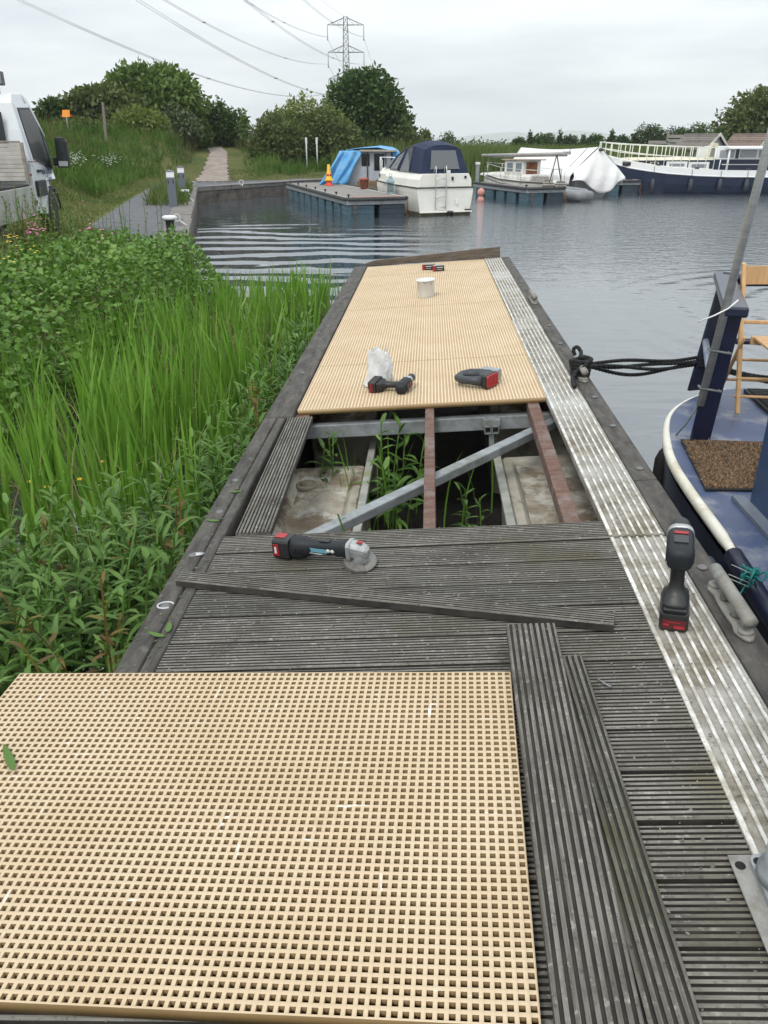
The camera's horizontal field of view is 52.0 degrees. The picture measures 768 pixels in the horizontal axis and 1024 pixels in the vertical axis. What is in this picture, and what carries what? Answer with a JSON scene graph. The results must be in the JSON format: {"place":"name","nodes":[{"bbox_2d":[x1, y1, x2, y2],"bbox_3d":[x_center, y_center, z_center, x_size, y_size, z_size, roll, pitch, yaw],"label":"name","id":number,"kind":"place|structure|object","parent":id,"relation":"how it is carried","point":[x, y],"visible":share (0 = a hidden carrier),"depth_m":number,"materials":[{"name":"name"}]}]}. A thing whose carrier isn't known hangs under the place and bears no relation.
{"place":"outdoors","nodes":[
{"label":"outdoors","id":0,"kind":"place"},
{"bbox_2d":[196,144,228,180],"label":"dirt path","id":1,"kind":"structure","parent":0,"point":[215,168],"depth_m":43.59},
{"bbox_2d":[0,134,526,411],"bbox_3d":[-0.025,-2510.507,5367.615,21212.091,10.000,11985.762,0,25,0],"label":"ground","id":2,"kind":"structure","parent":0,"point":[194,169],"depth_m":39.93,"materials":[{"name":"plant"}]},
{"bbox_2d":[31,94,78,123],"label":"broadleaf tree","id":3,"kind":"object","parent":2,"relation":"on","point":[50,106],"visible":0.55,"depth_m":45.85,"materials":[{"name":"green plant"}]},
{"bbox_2d":[4,129,162,308],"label":"verge","id":4,"kind":"structure","parent":2,"relation":"on","point":[60,181],"depth_m":24.70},
{"bbox_2d":[0,71,70,251],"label":"pickup truck","id":5,"kind":"object","parent":4,"relation":"on","point":[26,164],"visible":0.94,"depth_m":14.02,"materials":[{"name":"white metal"}]},
{"bbox_2d":[50,115,116,133],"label":"shrub","id":6,"kind":"object","parent":2,"relation":"on","point":[84,119],"visible":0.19,"depth_m":41.75,"materials":[{"name":"green plant"}]},
{"bbox_2d":[0,182,180,343],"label":"nettles","id":7,"kind":"object","parent":2,"relation":"on","point":[48,218],"visible":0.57,"depth_m":12.31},
{"bbox_2d":[0,195,188,341],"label":"bush","id":8,"kind":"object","parent":2,"relation":"on","point":[37,238],"depth_m":11.04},
{"bbox_2d":[101,102,107,142],"bbox_3d":[-14.159,-19.581,39.969,0.140,2.131,0.100,3,25,-1],"label":"wooden pole","id":9,"kind":"object","parent":2,"relation":"on","point":[104,122],"visible":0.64,"depth_m":39.87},
{"bbox_2d":[59,80,154,124],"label":"broadleaf tree","id":10,"kind":"object","parent":2,"relation":"on","point":[87,99],"visible":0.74,"depth_m":45.88,"materials":[{"name":"green plant"}]},
{"bbox_2d":[0,223,239,431],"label":"brambles","id":11,"kind":"object","parent":2,"relation":"on","point":[125,256],"visible":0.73,"depth_m":8.88,"materials":[{"name":"plant"}]},
{"bbox_2d":[109,103,171,134],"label":"shrub","id":12,"kind":"object","parent":2,"relation":"on","point":[146,118],"visible":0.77,"depth_m":42.58,"materials":[{"name":"green plant"}]},
{"bbox_2d":[34,113,248,162],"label":"dry grass","id":13,"kind":"structure","parent":2,"relation":"on","point":[169,132],"depth_m":43.80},
{"bbox_2d":[99,55,214,122],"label":"broadleaf tree","id":14,"kind":"object","parent":2,"relation":"on","point":[159,84],"visible":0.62,"depth_m":48.30,"materials":[{"name":"green plant"}]},
{"bbox_2d":[160,187,197,268],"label":"quay wall","id":15,"kind":"structure","parent":2,"relation":"on","point":[187,213],"depth_m":20.84,"materials":[{"name":"concrete"}]},
{"bbox_2d":[162,215,176,232],"bbox_3d":[-4.399,-5.903,16.208,0.300,0.370,0.295,0,25,0],"label":"mooring bollard","id":16,"kind":"object","parent":15,"relation":"on","point":[168,219],"visible":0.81,"depth_m":16.12,"materials":[{"name":"metal"}]},
{"bbox_2d":[165,170,177,206],"bbox_3d":[-6.141,-9.338,22.790,0.240,1.020,0.240,-5,26,-11],"label":"bollard light","id":17,"kind":"object","parent":15,"relation":"on","point":[171,188],"visible":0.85,"depth_m":22.68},
{"bbox_2d":[176,166,185,188],"bbox_3d":[-6.776,-11.032,26.413,0.240,1.020,0.240,-5,26,-11],"label":"bollard light","id":18,"kind":"object","parent":15,"relation":"on","point":[181,175],"visible":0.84,"depth_m":26.24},
{"bbox_2d":[158,101,206,144],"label":"shrub","id":19,"kind":"object","parent":2,"relation":"on","point":[178,116],"visible":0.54,"depth_m":48.00,"materials":[{"name":"green plant"}]},
{"bbox_2d":[38,119,332,197],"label":"grass","id":20,"kind":"structure","parent":2,"relation":"on","point":[94,184],"depth_m":39.43,"materials":[{"name":"plant"}]},
{"bbox_2d":[183,108,214,149],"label":"shrub","id":21,"kind":"object","parent":2,"relation":"on","point":[208,138],"visible":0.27,"depth_m":50.34,"materials":[{"name":"green plant"}]},
{"bbox_2d":[92,178,318,245],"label":"footpath","id":22,"kind":"structure","parent":2,"relation":"on","point":[137,214],"depth_m":20.20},
{"bbox_2d":[140,176,199,205],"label":"weeds","id":23,"kind":"object","parent":22,"relation":"on","point":[157,191],"visible":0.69,"depth_m":24.46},
{"bbox_2d":[193,167,324,182],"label":"verge","id":24,"kind":"structure","parent":22,"relation":"on","point":[249,179],"depth_m":41.10,"materials":[{"name":"green plant"}]},
{"bbox_2d":[198,95,252,146],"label":"shrub","id":25,"kind":"object","parent":2,"relation":"on","point":[225,129],"visible":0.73,"depth_m":51.39,"materials":[{"name":"green plant"}]},
{"bbox_2d":[197,181,287,202],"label":"quay wall","id":26,"kind":"structure","parent":2,"relation":"on","point":[221,192],"depth_m":35.77,"materials":[{"name":"concrete"}]},
{"bbox_2d":[236,108,251,149],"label":"birch sapling","id":27,"kind":"object","parent":2,"relation":"on","point":[243,127],"visible":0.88,"depth_m":49.35,"materials":[{"name":"green plant"}]},
{"bbox_2d":[244,104,314,166],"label":"shrub","id":28,"kind":"object","parent":2,"relation":"on","point":[284,138],"visible":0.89,"depth_m":45.59,"materials":[{"name":"green plant"}]},
{"bbox_2d":[282,178,322,194],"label":"quay wall","id":29,"kind":"structure","parent":2,"relation":"on","point":[306,180],"depth_m":39.67,"materials":[{"name":"stone"}]},
{"bbox_2d":[265,88,354,156],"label":"shrub","id":30,"kind":"object","parent":2,"relation":"on","point":[299,115],"visible":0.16,"depth_m":47.66,"materials":[{"name":"green plant"}]},
{"bbox_2d":[298,99,364,163],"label":"shrub","id":31,"kind":"object","parent":2,"relation":"on","point":[338,132],"visible":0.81,"depth_m":46.42,"materials":[{"name":"green plant"}]},
{"bbox_2d":[327,16,364,100],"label":"pylon","id":32,"kind":"object","parent":2,"relation":"on","point":[347,25],"visible":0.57,"depth_m":301.38,"materials":[{"name":"metal"}]},
{"bbox_2d":[18,0,325,96],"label":"power line","id":33,"kind":"object","parent":32,"relation":"hanging from","point":[147,55],"visible":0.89,"depth_m":125.02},
{"bbox_2d":[136,0,325,94],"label":"power line","id":34,"kind":"object","parent":32,"relation":"hanging from","point":[223,50],"visible":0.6,"depth_m":123.45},
{"bbox_2d":[165,1,313,63],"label":"power line","id":35,"kind":"object","parent":32,"relation":"hanging from","point":[230,35],"visible":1,"depth_m":172.22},
{"bbox_2d":[320,60,425,145],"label":"broadleaf tree","id":36,"kind":"object","parent":2,"relation":"on","point":[377,102],"visible":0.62,"depth_m":50.15,"materials":[{"name":"green plant"}]},
{"bbox_2d":[391,121,427,148],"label":"shrub","id":37,"kind":"object","parent":2,"relation":"on","point":[410,133],"visible":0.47,"depth_m":50.34,"materials":[{"name":"green plant"}]},
{"bbox_2d":[418,128,434,141],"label":"broadleaf tree","id":38,"kind":"object","parent":2,"relation":"on","point":[428,133],"visible":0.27,"depth_m":55.70,"materials":[{"name":"green plant"}]},
{"bbox_2d":[439,130,459,145],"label":"broadleaf tree","id":39,"kind":"object","parent":2,"relation":"on","point":[449,138],"visible":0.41,"depth_m":67.60,"materials":[{"name":"green plant"}]},
{"bbox_2d":[432,136,516,146],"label":"woods","id":40,"kind":"object","parent":2,"relation":"on","point":[487,143],"visible":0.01,"depth_m":160.16,"materials":[{"name":"green plant"}]},
{"bbox_2d":[510,136,526,146],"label":"broadleaf tree","id":41,"kind":"object","parent":2,"relation":"on","point":[518,140],"visible":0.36,"depth_m":82.92,"materials":[{"name":"green plant"}]},
{"bbox_2d":[324,135,755,185],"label":"reed bed","id":42,"kind":"object","parent":2,"relation":"on","point":[471,154],"visible":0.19,"depth_m":49.71,"materials":[{"name":"plant"}]},
{"bbox_2d":[530,132,557,147],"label":"broadleaf tree","id":43,"kind":"object","parent":2,"relation":"on","point":[545,138],"visible":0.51,"depth_m":82.83,"materials":[{"name":"green plant"}]},
{"bbox_2d":[558,134,582,146],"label":"broadleaf tree","id":44,"kind":"object","parent":2,"relation":"on","point":[570,139],"visible":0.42,"depth_m":82.78,"materials":[{"name":"green plant"}]},
{"bbox_2d":[584,132,606,146],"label":"broadleaf tree","id":45,"kind":"object","parent":2,"relation":"on","point":[595,139],"visible":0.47,"depth_m":82.80,"materials":[{"name":"green plant"}]},
{"bbox_2d":[605,128,616,145],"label":"conifer tree","id":46,"kind":"object","parent":2,"relation":"on","point":[612,137],"visible":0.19,"depth_m":83.01,"materials":[{"name":"green plant"}]},
{"bbox_2d":[609,133,635,146],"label":"broadleaf tree","id":47,"kind":"object","parent":2,"relation":"on","point":[622,138],"visible":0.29,"depth_m":82.73,"materials":[{"name":"green plant"}]},
{"bbox_2d":[629,121,666,146],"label":"broadleaf tree","id":48,"kind":"object","parent":2,"relation":"on","point":[646,135],"visible":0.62,"depth_m":82.49,"materials":[{"name":"green plant"}]},
{"bbox_2d":[648,130,684,152],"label":"signpost","id":49,"kind":"object","parent":2,"relation":"on","point":[669,140],"visible":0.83,"depth_m":49.68,"materials":[{"name":"grey wood"}]},
{"bbox_2d":[657,125,689,147],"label":"broadleaf tree","id":50,"kind":"object","parent":2,"relation":"on","point":[680,130],"visible":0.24,"depth_m":82.57,"materials":[{"name":"green plant"}]},
{"bbox_2d":[670,133,728,156],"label":"timber shed","id":51,"kind":"structure","parent":2,"relation":"on","point":[699,139],"depth_m":51.89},
{"bbox_2d":[685,121,714,133],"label":"broadleaf tree","id":52,"kind":"object","parent":2,"relation":"on","point":[703,128],"visible":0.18,"depth_m":82.42,"materials":[{"name":"green plant"}]},
{"bbox_2d":[709,83,767,141],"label":"broadleaf tree","id":53,"kind":"object","parent":2,"relation":"on","point":[750,115],"visible":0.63,"depth_m":54.53,"materials":[{"name":"green plant"}]},
{"bbox_2d":[727,133,765,145],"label":"timber shed","id":54,"kind":"structure","parent":2,"relation":"on","point":[748,139],"depth_m":52.09,"materials":[{"name":"brown"}]},
{"bbox_2d":[0,187,767,674],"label":"water","id":55,"kind":"structure","parent":0,"point":[608,277],"depth_m":17.73,"materials":[{"name":"grey liquid"}]},
{"bbox_2d":[0,298,143,454],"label":"brambles","id":56,"kind":"object","parent":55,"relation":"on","point":[24,376],"visible":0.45,"depth_m":6.63,"materials":[{"name":"plant"}]},
{"bbox_2d":[0,380,267,684],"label":"yellowing plants","id":57,"kind":"object","parent":55,"relation":"on","point":[53,636],"visible":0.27,"depth_m":3.12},
{"bbox_2d":[0,301,327,696],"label":"leafy plants","id":58,"kind":"object","parent":55,"relation":"on","point":[36,585],"visible":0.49,"depth_m":3.59,"materials":[{"name":"plant"}]},
{"bbox_2d":[0,255,346,622],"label":"reeds","id":59,"kind":"object","parent":55,"relation":"on","point":[129,410],"visible":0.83,"depth_m":5.81,"materials":[{"name":"plant"}]},
{"bbox_2d":[0,271,392,689],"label":"dead reeds","id":60,"kind":"object","parent":55,"relation":"on","point":[75,531],"visible":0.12,"depth_m":5.81,"materials":[{"name":"plant"}]},
{"bbox_2d":[285,181,408,218],"bbox_3d":[-1.881,-12.491,31.672,2.313,1.110,11.907,-7,26,-15],"label":"floating dock","id":61,"kind":"object","parent":55,"relation":"on","point":[347,201],"visible":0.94,"depth_m":27.52,"materials":[{"name":"metal"}]},
{"bbox_2d":[359,178,368,188],"bbox_3d":[-0.793,-13.025,31.250,0.418,0.400,0.418,0,25,0],"label":"flower pot","id":62,"kind":"object","parent":61,"relation":"on","point":[363,183],"visible":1,"depth_m":31.12,"materials":[{"name":"ceramic"}]},
{"bbox_2d":[319,146,399,190],"bbox_3d":[-0.959,-15.903,36.948,3.800,2.324,6.031,2,25,4],"label":"tarpaulin boat","id":63,"kind":"object","parent":55,"relation":"on","point":[350,167],"visible":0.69,"depth_m":34.67,"materials":[{"name":"blue fabric"}]},
{"bbox_2d":[0,246,767,1023],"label":"pontoon","id":64,"kind":"object","parent":55,"relation":"on","point":[562,484],"visible":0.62,"depth_m":2.62,"materials":[{"name":"wood"}]},
{"bbox_2d":[118,342,318,672],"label":"leaf crumbs","id":65,"kind":"object","parent":64,"relation":"on","point":[207,544],"visible":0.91,"depth_m":3.23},
{"bbox_2d":[0,672,540,1023],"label":"grating panel","id":66,"kind":"object","parent":64,"relation":"on","point":[299,848],"visible":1,"depth_m":1.71,"materials":[{"name":"plastic"}]},
{"bbox_2d":[3,744,15,769],"bbox_3d":[-0.963,0.630,2.022,0.022,0.007,0.120,-20,29,-30],"label":"fallen leaf","id":67,"kind":"object","parent":66,"relation":"on","point":[9,759],"visible":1,"depth_m":2.02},
{"bbox_2d":[235,416,312,535],"bbox_3d":[-0.511,-0.221,3.898,0.145,0.029,1.480,-3,25,4],"label":"loose plank","id":68,"kind":"object","parent":64,"relation":"on","point":[262,512],"visible":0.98,"depth_m":3.70,"materials":[{"name":"wood"}]},
{"bbox_2d":[272,532,376,574],"bbox_3d":[-0.223,0.145,2.930,0.408,0.120,0.118,6,27,22],"label":"angle grinder","id":69,"kind":"object","parent":64,"relation":"on","point":[359,557],"visible":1,"depth_m":2.90,"materials":[{"name":"black plastic"}]},
{"bbox_2d":[307,431,345,481],"bbox_3d":[-0.329,-0.232,4.697,0.248,0.525,0.252,17,30,33],"label":"gap plant","id":70,"kind":"object","parent":64,"relation":"on","point":[322,443],"visible":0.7,"depth_m":4.64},
{"bbox_2d":[352,456,423,529],"bbox_3d":[0.041,-0.092,4.463,0.442,0.423,0.342,0,25,0],"label":"gap plant","id":71,"kind":"object","parent":64,"relation":"on","point":[398,520],"visible":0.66,"depth_m":4.44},
{"bbox_2d":[18,524,761,1022],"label":"sawdust","id":72,"kind":"object","parent":64,"relation":"on","point":[502,658],"visible":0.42,"depth_m":2.36},
{"bbox_2d":[175,571,614,631],"bbox_3d":[-0.017,0.290,2.650,1.521,0.028,0.070,4,26,17],"label":"loose plank","id":73,"kind":"object","parent":64,"relation":"on","point":[527,613],"visible":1,"depth_m":2.61,"materials":[{"name":"wood"}]},
{"bbox_2d":[311,425,492,530],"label":"plants","id":74,"kind":"object","parent":64,"relation":"on","point":[391,524],"visible":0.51,"depth_m":4.53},
{"bbox_2d":[370,411,438,513],"bbox_3d":[0.101,-0.292,4.662,0.478,0.615,0.404,0,25,0],"label":"gap plant","id":75,"kind":"object","parent":64,"relation":"on","point":[405,440],"visible":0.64,"depth_m":4.66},
{"bbox_2d":[297,355,545,414],"bbox_3d":[0.240,-0.834,5.081,1.460,0.032,1.000,-2,25,5],"label":"grating panel","id":76,"kind":"object","parent":64,"relation":"on","point":[337,389],"visible":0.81,"depth_m":4.90,"materials":[{"name":"plastic"}]},
{"bbox_2d":[362,347,392,386],"bbox_3d":[-0.047,-0.916,4.966,0.212,0.248,0.113,1,30,12],"label":"plastic bag","id":77,"kind":"object","parent":76,"relation":"on","point":[379,361],"visible":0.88,"depth_m":4.93,"materials":[{"name":"white"}]},
{"bbox_2d":[367,373,414,393],"bbox_3d":[0.058,-0.810,4.918,0.254,0.074,0.222,8,36,24],"label":"cordless drill","id":78,"kind":"object","parent":76,"relation":"on","point":[378,384],"visible":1,"depth_m":4.87,"materials":[{"name":"black plastic"}]},
{"bbox_2d":[454,366,500,388],"bbox_3d":[0.577,-0.838,4.889,0.270,0.088,0.221,16,32,36],"label":"cordless jigsaw","id":79,"kind":"object","parent":76,"relation":"on","point":[485,377],"visible":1,"depth_m":4.82,"materials":[{"name":"grey plastic"}]},
{"bbox_2d":[319,324,526,366],"bbox_3d":[0.293,-1.264,5.988,1.460,0.032,1.000,-2,25,5],"label":"grating panel","id":80,"kind":"object","parent":64,"relation":"on","point":[444,343],"visible":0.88,"depth_m":5.95,"materials":[{"name":"plastic"}]},
{"bbox_2d":[335,301,512,334],"bbox_3d":[0.347,-1.693,6.895,1.460,0.032,1.000,-2,25,5],"label":"grating panel","id":81,"kind":"object","parent":64,"relation":"on","point":[439,316],"visible":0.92,"depth_m":6.85,"materials":[{"name":"plastic"}]},
{"bbox_2d":[346,283,502,310],"bbox_3d":[0.400,-2.123,7.802,1.460,0.032,1.000,-2,25,5],"label":"grating panel","id":82,"kind":"object","parent":64,"relation":"on","point":[443,295],"visible":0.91,"depth_m":7.73,"materials":[{"name":"plastic"}]},
{"bbox_2d":[416,277,434,297],"bbox_3d":[0.411,-2.200,7.730,0.188,0.166,0.192,-2,25,5],"label":"tub","id":83,"kind":"object","parent":82,"relation":"on","point":[425,287],"visible":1,"depth_m":7.67,"materials":[{"name":"plastic"}]},
{"bbox_2d":[356,269,494,291],"bbox_3d":[0.453,-2.552,8.709,1.460,0.033,1.000,-2,25,4],"label":"grating panel","id":84,"kind":"object","parent":64,"relation":"on","point":[406,281],"visible":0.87,"depth_m":8.70,"materials":[{"name":"plastic"}]},
{"bbox_2d":[363,259,487,276],"bbox_3d":[0.501,-2.935,9.517,1.460,0.032,0.780,-2,25,4],"label":"grating panel","id":85,"kind":"object","parent":64,"relation":"on","point":[417,268],"visible":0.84,"depth_m":9.48,"materials":[{"name":"plastic"}]},
{"bbox_2d":[450,482,489,526],"bbox_3d":[0.466,0.015,4.206,0.267,0.379,0.176,14,29,28],"label":"gap plant","id":86,"kind":"object","parent":64,"relation":"on","point":[466,512],"visible":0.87,"depth_m":4.21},
{"bbox_2d":[506,623,643,1023],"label":"loose plank","id":87,"kind":"object","parent":64,"relation":"on","point":[590,974],"visible":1,"depth_m":1.61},
{"bbox_2d":[562,654,702,1023],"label":"loose plank","id":88,"kind":"object","parent":64,"relation":"on","point":[664,989],"visible":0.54,"depth_m":1.57,"materials":[{"name":"wood"}]},
{"bbox_2d":[508,291,764,830],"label":"leaf crumbs","id":89,"kind":"object","parent":64,"relation":"on","point":[760,761],"visible":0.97,"depth_m":2.25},
{"bbox_2d":[569,345,767,388],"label":"mooring rope","id":90,"kind":"object","parent":64,"relation":"attached to","point":[587,362],"visible":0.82,"depth_m":5.09,"materials":[{"name":"black"}]},
{"bbox_2d":[658,517,694,631],"bbox_3d":[0.899,0.176,2.414,0.084,0.289,0.253,5,30,19],"label":"cordless drill","id":91,"kind":"object","parent":64,"relation":"on","point":[674,611],"visible":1,"depth_m":2.35,"materials":[{"name":"black plastic"}]},
{"bbox_2d":[727,842,767,953],"bbox_3d":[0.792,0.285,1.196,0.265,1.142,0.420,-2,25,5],"label":"metal plate","id":92,"kind":"object","parent":64,"relation":"on","point":[750,873],"visible":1,"depth_m":1.55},
{"bbox_2d":[376,141,473,215],"bbox_3d":[1.048,-12.540,29.690,2.394,2.618,5.982,-10,27,-20],"label":"cabin cruiser","id":93,"kind":"object","parent":55,"relation":"on","point":[431,178],"visible":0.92,"depth_m":27.54,"materials":[{"name":"plastic"}]},
{"bbox_2d":[473,180,566,204],"bbox_3d":[5.919,-14.224,35.380,2.128,1.110,6.130,-8,26,-16],"label":"floating dock","id":94,"kind":"object","parent":55,"relation":"on","point":[527,194],"visible":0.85,"depth_m":33.26,"materials":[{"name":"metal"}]},
{"bbox_2d":[480,151,570,185],"bbox_3d":[6.234,-15.239,35.850,1.947,2.150,5.551,-16,30,-31],"label":"yacht","id":95,"kind":"object","parent":55,"relation":"on","point":[522,171],"visible":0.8,"depth_m":35.17,"materials":[{"name":"plastic"}]},
{"bbox_2d":[526,162,537,173],"bbox_3d":[6.608,-15.264,35.255,0.640,0.700,0.037,-16,30,-31],"label":"door","id":96,"kind":"structure","parent":95,"relation":"in","point":[531,166],"depth_m":35.18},
{"bbox_2d":[513,146,624,197],"bbox_3d":[8.676,-16.943,39.251,2.963,2.358,8.221,-8,26,-16],"label":"covered boat","id":97,"kind":"object","parent":55,"relation":"on","point":[596,171],"visible":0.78,"depth_m":36.17,"materials":[{"name":"fabric"}]},
{"bbox_2d":[563,186,593,200],"bbox_3d":[8.280,-14.218,35.084,1.346,0.548,2.657,-9,26,-18],"label":"dinghy","id":98,"kind":"object","parent":55,"relation":"on","point":[574,193],"visible":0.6,"depth_m":34.15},
{"bbox_2d":[604,179,640,194],"bbox_3d":[11.139,-17.190,41.725,2.180,1.110,6.250,-5,26,-11],"label":"floating dock","id":99,"kind":"object","parent":55,"relation":"on","point":[628,187],"visible":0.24,"depth_m":39.10,"materials":[{"name":"metal"}]},
{"bbox_2d":[600,142,767,193],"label":"barge","id":100,"kind":"object","parent":55,"relation":"on","point":[713,168],"visible":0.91,"depth_m":39.19,"materials":[{"name":"blue paint"}]},
{"bbox_2d":[662,272,767,644],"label":"narrowboat","id":101,"kind":"object","parent":55,"relation":"on","point":[738,519],"visible":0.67,"depth_m":4.15,"materials":[{"name":"paint"}]},
{"bbox_2d":[653,405,697,485],"bbox_3d":[1.706,-0.359,4.656,0.098,0.707,0.275,-5,25,-10],"label":"fender","id":102,"kind":"object","parent":101,"relation":"hanging from","point":[658,466],"visible":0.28,"depth_m":4.75,"materials":[{"name":"rubber"}]},
{"bbox_2d":[680,438,762,490],"bbox_3d":[1.891,-0.263,4.173,0.533,0.038,0.773,4,25,9],"label":"doormat","id":103,"kind":"object","parent":101,"relation":"on","point":[722,465],"visible":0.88,"depth_m":4.19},
{"bbox_2d":[696,129,767,405],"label":"flag pole","id":104,"kind":"object","parent":101,"relation":"attached to","point":[713,349],"visible":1,"depth_m":4.07,"materials":[{"name":"metal"}]},
{"bbox_2d":[725,263,767,413],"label":"folding chair","id":105,"kind":"object","parent":101,"relation":"on","point":[754,274],"visible":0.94,"depth_m":4.91,"materials":[{"name":"brown wood"}]},
{"bbox_2d":[728,564,766,593],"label":"cord tangle","id":106,"kind":"object","parent":101,"relation":"attached to","point":[751,573],"visible":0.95,"depth_m":3.00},
{"bbox_2d":[0,0,767,137],"label":"sky","id":107,"kind":"structure","parent":0,"point":[464,67],"materials":[{"name":"white"}]},
{"bbox_2d":[369,406,501,530],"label":"mud","id":108,"kind":"structure","parent":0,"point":[450,447],"depth_m":5.95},
{"bbox_2d":[432,130,645,142],"bbox_3d":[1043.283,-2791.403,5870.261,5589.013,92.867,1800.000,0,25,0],"label":"hills","id":109,"kind":"structure","parent":0,"point":[496,137],"depth_m":5426.64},
{"bbox_2d":[542,180,566,186],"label":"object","id":110,"kind":"object","parent":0,"point":[549,182],"visible":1,"depth_m":33.02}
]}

